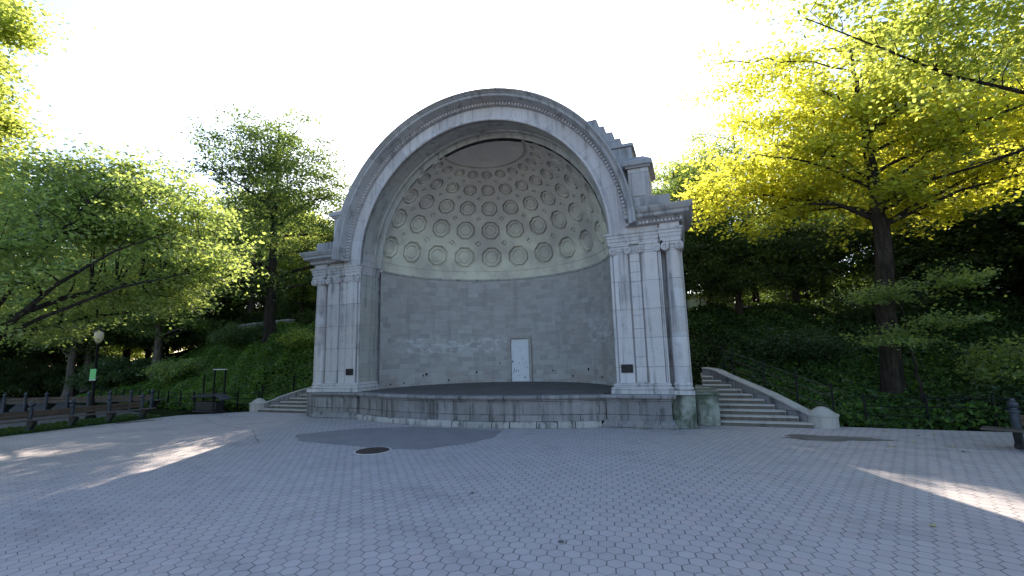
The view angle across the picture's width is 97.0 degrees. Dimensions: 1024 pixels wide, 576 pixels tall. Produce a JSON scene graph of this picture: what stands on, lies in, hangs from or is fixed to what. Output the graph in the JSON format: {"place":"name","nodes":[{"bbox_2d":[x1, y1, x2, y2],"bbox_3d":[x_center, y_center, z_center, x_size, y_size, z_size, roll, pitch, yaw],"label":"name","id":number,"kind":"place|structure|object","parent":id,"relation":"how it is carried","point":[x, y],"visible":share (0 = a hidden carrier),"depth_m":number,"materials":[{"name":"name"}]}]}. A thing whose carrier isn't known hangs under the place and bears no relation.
{"place":"outdoors","nodes":[
{"label":"outdoors","id":0,"kind":"place"},
{"bbox_2d":[0,397,138,428],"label":"path","id":1,"kind":"structure","parent":0,"point":[16,408],"depth_m":22.67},
{"bbox_2d":[0,389,165,412],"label":"park bench","id":2,"kind":"object","parent":1,"relation":"on","point":[25,401],"visible":0.78,"depth_m":24.56,"materials":[{"name":"brown wood"}]},
{"bbox_2d":[84,327,103,418],"bbox_3d":[-19.196,3.873,20.866,0.400,4.230,0.400,-5,-9,21],"label":"lamp post","id":3,"kind":"object","parent":1,"relation":"on","point":[98,334],"visible":0.91,"depth_m":20.88,"materials":[{"name":"black metal"}]},
{"bbox_2d":[89,369,97,380],"bbox_3d":[-19.196,3.983,20.823,0.240,0.520,0.242,1,-9,-16],"label":"green sign","id":4,"kind":"object","parent":3,"relation":"attached to","point":[92,377],"visible":1,"depth_m":20.71,"materials":[{"name":"metal"}]},
{"bbox_2d":[0,306,1022,435],"bbox_3d":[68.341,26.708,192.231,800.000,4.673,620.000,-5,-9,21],"label":"ground","id":5,"kind":"structure","parent":0,"point":[165,412],"depth_m":22.43,"materials":[{"name":"green plant"}]},
{"bbox_2d":[0,285,42,371],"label":"woodland tree","id":6,"kind":"object","parent":5,"relation":"on","point":[14,343],"visible":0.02,"depth_m":41.94,"materials":[{"name":"green plant"}]},
{"bbox_2d":[0,291,51,385],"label":"woodland tree","id":7,"kind":"object","parent":5,"relation":"on","point":[6,364],"visible":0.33,"depth_m":36.86,"materials":[{"name":"green plant"}]},
{"bbox_2d":[1,348,52,391],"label":"woodland tree","id":8,"kind":"object","parent":5,"relation":"on","point":[26,361],"visible":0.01,"depth_m":46.04,"materials":[{"name":"green plant"}]},
{"bbox_2d":[0,0,95,273],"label":"tall tree","id":9,"kind":"object","parent":5,"relation":"on","point":[12,30],"visible":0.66,"depth_m":19.37,"materials":[{"name":"green plant"}]},
{"bbox_2d":[0,355,99,396],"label":"shrub","id":10,"kind":"object","parent":5,"relation":"on","point":[49,377],"visible":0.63,"depth_m":38.15,"materials":[{"name":"green plant"}]},
{"bbox_2d":[0,247,123,366],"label":"woodland tree","id":11,"kind":"object","parent":5,"relation":"on","point":[56,356],"visible":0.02,"depth_m":42.92,"materials":[{"name":"green plant"}]},
{"bbox_2d":[0,242,130,396],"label":"woodland tree","id":12,"kind":"object","parent":5,"relation":"on","point":[72,355],"visible":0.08,"depth_m":35.98,"materials":[{"name":"green plant"}]},
{"bbox_2d":[12,245,144,392],"bbox_3d":[-35.930,1.886,39.434,10.706,14.049,10.963,-2,-8,5],"label":"woodland tree","id":13,"kind":"object","parent":5,"relation":"on","point":[90,358],"visible":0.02,"depth_m":38.17,"materials":[{"name":"green plant"}]},
{"bbox_2d":[0,413,161,436],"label":"grass","id":14,"kind":"structure","parent":5,"relation":"on","point":[40,427],"depth_m":18.46,"materials":[{"name":"green plant"}]},
{"bbox_2d":[0,393,155,430],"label":"park bench","id":15,"kind":"object","parent":14,"relation":"on","point":[31,423],"visible":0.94,"depth_m":18.06,"materials":[{"name":"brown wood"}]},
{"bbox_2d":[59,354,163,390],"bbox_3d":[-29.730,6.492,34.398,7.065,3.045,6.066,-5,-9,21],"label":"shrub","id":16,"kind":"object","parent":5,"relation":"on","point":[111,371],"visible":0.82,"depth_m":33.34,"materials":[{"name":"green plant"}]},
{"bbox_2d":[100,344,152,360],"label":"shrub","id":17,"kind":"object","parent":5,"relation":"on","point":[119,351],"visible":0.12,"depth_m":62.25,"materials":[{"name":"green plant"}]},
{"bbox_2d":[122,341,134,361],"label":"woodland tree","id":18,"kind":"object","parent":5,"relation":"on","point":[126,353],"depth_m":59.77,"materials":[{"name":"green plant"}]},
{"bbox_2d":[0,122,271,356],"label":"spreading tree","id":19,"kind":"object","parent":5,"relation":"on","point":[112,213],"visible":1,"depth_m":13.56,"materials":[{"name":"green plant"}]},
{"bbox_2d":[107,323,172,360],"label":"woodland tree","id":20,"kind":"object","parent":5,"relation":"on","point":[147,353],"visible":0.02,"depth_m":48.71,"materials":[{"name":"green plant"}]},
{"bbox_2d":[114,345,186,354],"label":"shrub","id":21,"kind":"object","parent":5,"relation":"on","point":[143,351],"visible":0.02,"depth_m":58.44,"materials":[{"name":"green plant"}]},
{"bbox_2d":[74,230,231,378],"bbox_3d":[-27.608,0.872,35.272,9.809,12.570,9.580,5,-10,-36],"label":"woodland tree","id":22,"kind":"object","parent":5,"relation":"on","point":[159,328],"visible":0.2,"depth_m":34.72,"materials":[{"name":"green plant"}]},
{"bbox_2d":[72,220,236,361],"bbox_3d":[-30.661,0.365,39.989,11.854,13.610,12.768,-1,-8,-3],"label":"woodland tree","id":23,"kind":"object","parent":5,"relation":"on","point":[146,341],"visible":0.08,"depth_m":38.60,"materials":[{"name":"green plant"}]},
{"bbox_2d":[137,353,212,382],"bbox_3d":[-21.824,5.532,30.601,6.037,2.286,5.196,-5,-9,21],"label":"shrub","id":24,"kind":"object","parent":5,"relation":"on","point":[162,371],"visible":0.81,"depth_m":29.31,"materials":[{"name":"green plant"}]},
{"bbox_2d":[95,387,259,410],"bbox_3d":[-20.584,6.395,25.999,17.852,1.169,1.119,-6,-9,27],"label":"rail fence","id":25,"kind":"object","parent":5,"relation":"on","point":[179,403],"visible":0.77,"depth_m":23.89,"materials":[{"name":"black metal"}]},
{"bbox_2d":[169,330,203,352],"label":"shrub","id":26,"kind":"object","parent":5,"relation":"on","point":[175,349],"visible":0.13,"depth_m":49.11,"materials":[{"name":"green plant"}]},
{"bbox_2d":[74,320,315,410],"bbox_3d":[-18.338,4.807,30.918,26.582,5.475,12.707,-5,-9,21],"label":"ground cover","id":27,"kind":"object","parent":5,"relation":"on","point":[219,354],"visible":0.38,"depth_m":26.67,"materials":[{"name":"green plant"}]},
{"bbox_2d":[164,238,245,358],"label":"woodland tree","id":28,"kind":"object","parent":5,"relation":"on","point":[166,350],"visible":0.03,"depth_m":45.15,"materials":[{"name":"green plant"}]},
{"bbox_2d":[185,207,238,344],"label":"woodland tree","id":29,"kind":"object","parent":5,"relation":"on","point":[222,247],"visible":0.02,"depth_m":55.35,"materials":[{"name":"green plant"}]},
{"bbox_2d":[187,318,252,342],"bbox_3d":[-24.623,3.869,39.174,6.654,2.473,5.358,-5,-9,21],"label":"shrub","id":30,"kind":"object","parent":5,"relation":"on","point":[198,335],"visible":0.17,"depth_m":37.84,"materials":[{"name":"green plant"}]},
{"bbox_2d":[196,239,263,318],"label":"woodland tree","id":31,"kind":"object","parent":5,"relation":"on","point":[223,299],"visible":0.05,"depth_m":48.18,"materials":[{"name":"green plant"}]},
{"bbox_2d":[202,308,262,324],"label":"shrub","id":32,"kind":"object","parent":5,"relation":"on","point":[226,315],"visible":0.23,"depth_m":42.99,"materials":[{"name":"green plant"}]},
{"bbox_2d":[202,318,263,351],"bbox_3d":[-17.872,3.127,30.522,5.417,2.412,4.876,-2,-8,2],"label":"shrub","id":33,"kind":"object","parent":5,"relation":"on","point":[232,336],"visible":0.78,"depth_m":29.44,"materials":[{"name":"green plant"}]},
{"bbox_2d":[195,183,301,323],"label":"woodland tree","id":34,"kind":"object","parent":5,"relation":"on","point":[252,302],"visible":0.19,"depth_m":40.08,"materials":[{"name":"green plant"}]},
{"bbox_2d":[156,97,359,341],"bbox_3d":[-14.952,-4.468,30.028,14.688,16.125,12.598,-1,-8,-6],"label":"oak tree","id":35,"kind":"object","parent":5,"relation":"on","point":[276,167],"visible":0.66,"depth_m":28.38,"materials":[{"name":"green plant"}]},
{"bbox_2d":[235,293,293,313],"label":"woodland tree","id":36,"kind":"object","parent":5,"relation":"on","point":[262,307],"visible":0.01,"depth_m":51.89,"materials":[{"name":"green plant"}]},
{"bbox_2d":[235,309,294,323],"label":"shrub","id":37,"kind":"object","parent":5,"relation":"on","point":[256,318],"visible":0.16,"depth_m":39.83,"materials":[{"name":"green plant"}]},
{"bbox_2d":[238,319,294,328],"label":"stone wall","id":38,"kind":"structure","parent":5,"relation":"on","point":[285,321],"depth_m":34.01,"materials":[{"name":"grey stone"}]},
{"bbox_2d":[228,190,330,309],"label":"woodland tree","id":39,"kind":"object","parent":5,"relation":"on","point":[278,304],"visible":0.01,"depth_m":46.51,"materials":[{"name":"green plant"}]},
{"bbox_2d":[249,386,311,412],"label":"stone staircase","id":40,"kind":"structure","parent":5,"relation":"on","point":[294,402],"depth_m":21.94,"materials":[{"name":"stone"}]},
{"bbox_2d":[261,368,312,399],"bbox_3d":[-10.537,4.543,23.778,4.545,3.558,0.161,2,-9,-23],"label":"rail fence","id":41,"kind":"object","parent":5,"relation":"on","point":[293,378],"visible":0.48,"depth_m":23.26,"materials":[{"name":"black metal"}]},
{"bbox_2d":[256,241,321,322],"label":"woodland tree","id":42,"kind":"object","parent":5,"relation":"on","point":[289,308],"visible":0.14,"depth_m":35.67,"materials":[{"name":"green plant"}]},
{"bbox_2d":[253,232,328,323],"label":"woodland tree","id":43,"kind":"object","parent":5,"relation":"on","point":[293,291],"visible":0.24,"depth_m":34.30,"materials":[{"name":"green plant"}]},
{"bbox_2d":[250,210,333,323],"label":"woodland tree","id":44,"kind":"object","parent":5,"relation":"on","point":[302,231],"visible":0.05,"depth_m":41.33,"materials":[{"name":"green plant"}]},
{"bbox_2d":[273,325,314,353],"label":"shrub","id":45,"kind":"object","parent":5,"relation":"on","point":[301,337],"visible":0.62,"depth_m":26.32,"materials":[{"name":"green plant"}]},
{"bbox_2d":[292,308,315,324],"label":"shrub","id":46,"kind":"object","parent":5,"relation":"on","point":[309,315],"visible":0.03,"depth_m":32.00,"materials":[{"name":"green plant"}]},
{"bbox_2d":[302,268,316,302],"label":"woodland tree","id":47,"kind":"object","parent":5,"relation":"on","point":[313,297],"visible":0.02,"depth_m":31.93,"materials":[{"name":"green plant"}]},
{"bbox_2d":[652,143,721,283],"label":"woodland tree","id":48,"kind":"object","parent":5,"relation":"on","point":[663,169],"visible":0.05,"depth_m":30.95,"materials":[{"name":"green plant"}]},
{"bbox_2d":[670,191,717,299],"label":"woodland tree","id":49,"kind":"object","parent":5,"relation":"on","point":[690,253],"visible":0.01,"depth_m":25.36,"materials":[{"name":"green plant"}]},
{"bbox_2d":[652,160,762,318],"bbox_3d":[9.409,-2.638,25.860,8.061,9.255,8.682,5,-11,-37],"label":"woodland tree","id":50,"kind":"object","parent":5,"relation":"on","point":[696,247],"visible":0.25,"depth_m":23.83,"materials":[{"name":"green plant"}]},
{"bbox_2d":[655,157,761,307],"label":"woodland tree","id":51,"kind":"object","parent":5,"relation":"on","point":[708,301],"visible":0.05,"depth_m":26.43,"materials":[{"name":"green plant"}]},
{"bbox_2d":[687,294,732,308],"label":"park building","id":52,"kind":"structure","parent":5,"relation":"on","point":[691,303],"depth_m":38.66,"materials":[{"name":"paint"}]},
{"bbox_2d":[657,102,789,302],"bbox_3d":[14.022,-4.822,28.671,9.234,13.191,8.238,-5,-9,21],"label":"slender tree","id":53,"kind":"object","parent":5,"relation":"on","point":[725,149],"visible":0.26,"depth_m":28.25,"materials":[{"name":"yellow plant"}]},
{"bbox_2d":[696,216,764,304],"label":"woodland tree","id":54,"kind":"object","parent":5,"relation":"on","point":[745,298],"visible":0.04,"depth_m":37.52,"materials":[{"name":"green plant"}]},
{"bbox_2d":[682,219,812,314],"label":"yew tree","id":55,"kind":"object","parent":5,"relation":"on","point":[742,277],"visible":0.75,"depth_m":23.33,"materials":[{"name":"green plant"}]},
{"bbox_2d":[700,367,839,428],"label":"stone staircase","id":56,"kind":"structure","parent":5,"relation":"on","point":[743,402],"depth_m":14.82,"materials":[{"name":"stone"}]},
{"bbox_2d":[721,346,834,410],"bbox_3d":[9.282,3.371,16.445,0.395,2.642,4.564,1,-9,-18],"label":"rail fence","id":57,"kind":"object","parent":5,"relation":"on","point":[795,383],"visible":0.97,"depth_m":15.73,"materials":[{"name":"black metal"}]},
{"bbox_2d":[731,203,850,302],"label":"woodland tree","id":58,"kind":"object","parent":5,"relation":"on","point":[778,299],"depth_m":42.53,"materials":[{"name":"green plant"}]},
{"bbox_2d":[719,197,869,303],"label":"yew tree","id":59,"kind":"object","parent":5,"relation":"on","point":[821,265],"visible":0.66,"depth_m":23.02,"materials":[{"name":"green plant"}]},
{"bbox_2d":[736,168,855,302],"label":"woodland tree","id":60,"kind":"object","parent":5,"relation":"on","point":[780,217],"visible":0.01,"depth_m":34.11,"materials":[{"name":"green plant"}]},
{"bbox_2d":[749,205,850,300],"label":"woodland tree","id":61,"kind":"object","parent":5,"relation":"on","point":[805,296],"visible":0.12,"depth_m":29.32,"materials":[{"name":"green plant"}]},
{"bbox_2d":[738,323,870,371],"bbox_3d":[11.923,2.765,18.718,4.374,2.799,3.889,0,-9,-12],"label":"shrub","id":62,"kind":"object","parent":5,"relation":"on","point":[801,346],"visible":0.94,"depth_m":18.10,"materials":[{"name":"green plant"}]},
{"bbox_2d":[743,271,865,304],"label":"shrub","id":63,"kind":"object","parent":5,"relation":"on","point":[811,300],"depth_m":49.06,"materials":[{"name":"green plant"}]},
{"bbox_2d":[699,296,925,311],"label":"stone wall","id":64,"kind":"structure","parent":5,"relation":"on","point":[757,305],"depth_m":25.50,"materials":[{"name":"grey stone"}]},
{"bbox_2d":[700,285,1000,306],"bbox_3d":[17.549,0.566,24.519,13.692,1.459,0.090,-5,-9,20],"label":"rail fence","id":65,"kind":"object","parent":64,"relation":"on","point":[813,297],"visible":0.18,"depth_m":24.82,"materials":[{"name":"black metal"}]},
{"bbox_2d":[665,4,1023,395],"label":"maple tree","id":66,"kind":"object","parent":5,"relation":"on","point":[910,190],"visible":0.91,"depth_m":16.67,"materials":[{"name":"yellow plant"}]},
{"bbox_2d":[823,193,874,297],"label":"woodland tree","id":67,"kind":"object","parent":5,"relation":"on","point":[848,285],"visible":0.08,"depth_m":37.43,"materials":[{"name":"green plant"}]},
{"bbox_2d":[687,287,1023,431],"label":"ground cover","id":68,"kind":"object","parent":5,"relation":"on","point":[976,304],"visible":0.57,"depth_m":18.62,"materials":[{"name":"green plant"}]},
{"bbox_2d":[810,280,939,326],"bbox_3d":[16.471,0.730,20.479,5.048,2.451,4.260,-2,-8,3],"label":"shrub","id":69,"kind":"object","parent":5,"relation":"on","point":[909,306],"visible":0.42,"depth_m":20.19,"materials":[{"name":"green plant"}]},
{"bbox_2d":[786,38,984,266],"bbox_3d":[23.547,-6.599,29.019,12.694,16.267,12.397,0,-8,-7],"label":"woodland tree","id":70,"kind":"object","parent":5,"relation":"on","point":[850,144],"visible":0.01,"depth_m":28.77,"materials":[{"name":"green plant"}]},
{"bbox_2d":[809,188,1023,310],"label":"yew tree","id":71,"kind":"object","parent":5,"relation":"on","point":[924,250],"visible":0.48,"depth_m":19.89,"materials":[{"name":"green plant"}]},
{"bbox_2d":[827,254,1011,402],"bbox_3d":[13.658,1.570,14.666,5.626,4.917,3.138,-5,-9,21],"label":"sapling","id":72,"kind":"object","parent":5,"relation":"on","point":[950,281],"visible":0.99,"depth_m":14.61,"materials":[{"name":"green plant"}]},
{"bbox_2d":[864,266,993,295],"bbox_3d":[21.980,-0.333,24.039,5.833,2.819,5.236,4,-10,-31],"label":"shrub","id":73,"kind":"object","parent":5,"relation":"on","point":[935,290],"visible":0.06,"depth_m":23.27,"materials":[{"name":"green plant"}]},
{"bbox_2d":[838,128,1023,286],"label":"woodland tree","id":74,"kind":"object","parent":5,"relation":"on","point":[946,185],"visible":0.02,"depth_m":22.57,"materials":[{"name":"green plant"}]},
{"bbox_2d":[862,393,1023,428],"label":"rail fence","id":75,"kind":"object","parent":5,"relation":"on","point":[925,398],"visible":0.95,"depth_m":13.22,"materials":[{"name":"black metal"}]},
{"bbox_2d":[867,134,1022,267],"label":"woodland tree","id":76,"kind":"object","parent":5,"relation":"on","point":[973,178],"visible":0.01,"depth_m":22.98,"materials":[{"name":"green plant"}]},
{"bbox_2d":[905,182,1023,290],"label":"yew tree","id":77,"kind":"object","parent":5,"relation":"on","point":[1009,240],"visible":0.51,"depth_m":19.18,"materials":[{"name":"green plant"}]},
{"bbox_2d":[923,330,1023,394],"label":"shrub","id":78,"kind":"object","parent":5,"relation":"on","point":[1008,365],"visible":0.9,"depth_m":14.17,"materials":[{"name":"green plant"}]},
{"bbox_2d":[929,372,1023,425],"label":"shrub","id":79,"kind":"object","parent":5,"relation":"on","point":[1010,392],"visible":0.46,"depth_m":13.45,"materials":[{"name":"green plant"}]},
{"bbox_2d":[930,21,1023,242],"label":"woodland tree","id":80,"kind":"object","parent":5,"relation":"on","point":[994,80],"visible":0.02,"depth_m":21.15,"materials":[{"name":"green plant"}]},
{"bbox_2d":[972,88,1023,261],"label":"woodland tree","id":81,"kind":"object","parent":5,"relation":"on","point":[1016,214],"visible":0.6,"depth_m":18.22,"materials":[{"name":"green plant"}]},
{"bbox_2d":[974,248,1023,296],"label":"shrub","id":82,"kind":"object","parent":5,"relation":"on","point":[1016,285],"visible":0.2,"depth_m":21.39,"materials":[{"name":"green plant"}]},
{"bbox_2d":[0,412,1023,575],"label":"plaza","id":83,"kind":"structure","parent":0,"point":[191,495],"depth_m":7.43,"materials":[{"name":"grey stone"}]},
{"bbox_2d":[115,419,162,423],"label":"leaf litter","id":84,"kind":"object","parent":83,"relation":"on","point":[134,421],"visible":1,"depth_m":19.17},
{"bbox_2d":[190,369,230,413],"bbox_3d":[-14.514,4.983,21.939,2.023,2.070,0.754,-5,-9,21],"label":"sign frame","id":85,"kind":"object","parent":83,"relation":"on","point":[213,406],"visible":1,"depth_m":21.75,"materials":[{"name":"black metal"}]},
{"bbox_2d":[353,447,391,454],"bbox_3d":[-3.651,4.260,11.879,0.970,0.021,0.970,-5,-9,21],"label":"manhole cover","id":86,"kind":"object","parent":83,"relation":"on","point":[371,450],"visible":1,"depth_m":11.81,"materials":[{"name":"metal"}]},
{"bbox_2d":[295,426,500,449],"bbox_3d":[-3.772,4.603,14.140,6.602,0.001,3.531,-5,-9,21],"label":"asphalt patch","id":87,"kind":"object","parent":83,"relation":"on","point":[414,437],"visible":1,"depth_m":13.84,"materials":[{"name":"grey asphalt"}]},
{"bbox_2d":[299,88,720,430],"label":"bandshell","id":88,"kind":"structure","parent":83,"relation":"on","point":[506,258],"depth_m":19.83,"materials":[{"name":"stone"}]},
{"bbox_2d":[507,335,532,381],"bbox_3d":[0.426,3.586,23.041,1.240,2.310,0.270,-4,-9,16],"label":"door","id":89,"kind":"structure","parent":88,"relation":"in","point":[519,348],"depth_m":22.99,"materials":[{"name":"white paint"}]},
{"bbox_2d":[782,434,893,441],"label":"leaf litter","id":90,"kind":"object","parent":83,"relation":"on","point":[820,438],"visible":1,"depth_m":11.97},
{"bbox_2d":[706,0,1023,166],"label":"overhanging tree","id":91,"kind":"object","parent":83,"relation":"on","point":[914,26],"visible":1,"depth_m":9.96,"materials":[{"name":"green plant"}]},
{"bbox_2d":[980,398,1023,449],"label":"park bench","id":92,"kind":"object","parent":83,"relation":"on","point":[1017,423],"visible":1,"depth_m":10.35,"materials":[{"name":"wood"}]},
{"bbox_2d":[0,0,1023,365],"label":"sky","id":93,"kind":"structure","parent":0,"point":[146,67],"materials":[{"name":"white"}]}
]}

